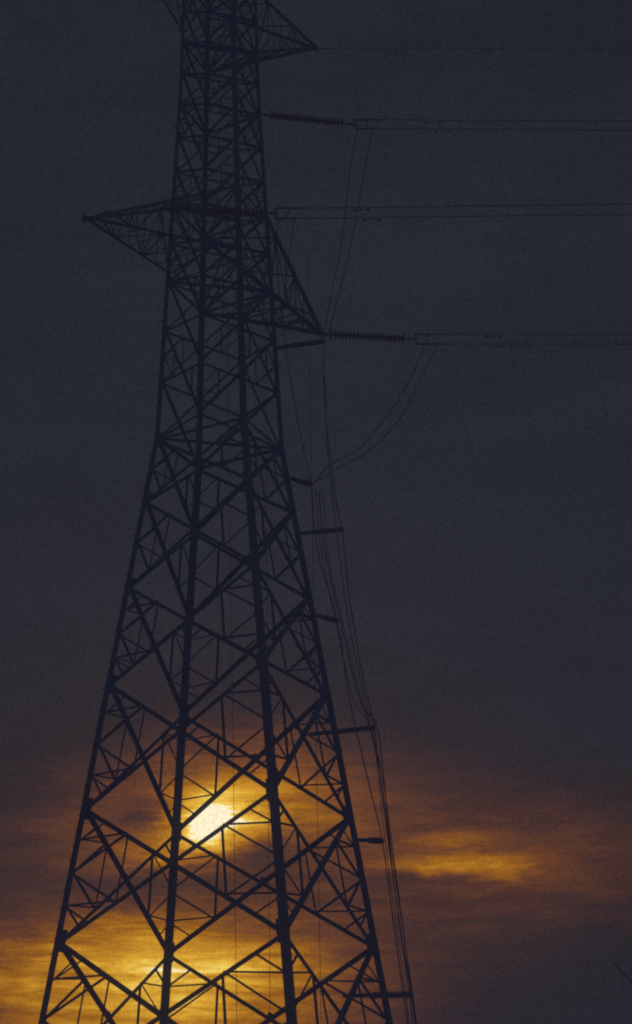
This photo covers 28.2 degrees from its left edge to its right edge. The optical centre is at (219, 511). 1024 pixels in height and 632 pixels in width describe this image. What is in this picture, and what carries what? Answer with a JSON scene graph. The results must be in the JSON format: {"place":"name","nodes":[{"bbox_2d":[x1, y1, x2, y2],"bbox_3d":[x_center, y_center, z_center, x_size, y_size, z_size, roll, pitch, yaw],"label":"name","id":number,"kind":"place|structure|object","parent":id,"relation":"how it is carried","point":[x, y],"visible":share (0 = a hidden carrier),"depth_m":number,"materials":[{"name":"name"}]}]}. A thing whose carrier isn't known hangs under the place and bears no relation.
{"place":"outdoors","nodes":[
{"label":"outdoors","id":0,"kind":"place"},
{"bbox_2d":[0,0,631,1023],"label":"sky","id":1,"kind":"structure","parent":0,"point":[487,534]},
{"label":"ground","id":2,"kind":"structure","parent":0,"visible":0},
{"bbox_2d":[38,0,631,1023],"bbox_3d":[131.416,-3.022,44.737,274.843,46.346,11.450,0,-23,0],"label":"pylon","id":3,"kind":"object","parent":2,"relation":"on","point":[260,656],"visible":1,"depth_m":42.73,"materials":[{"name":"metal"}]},
{"bbox_2d":[609,959,631,982],"bbox_3d":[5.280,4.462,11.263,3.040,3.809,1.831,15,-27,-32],"label":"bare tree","id":4,"kind":"object","parent":2,"relation":"on","point":[629,979],"visible":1,"depth_m":11.26,"materials":[{"name":"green plant"}]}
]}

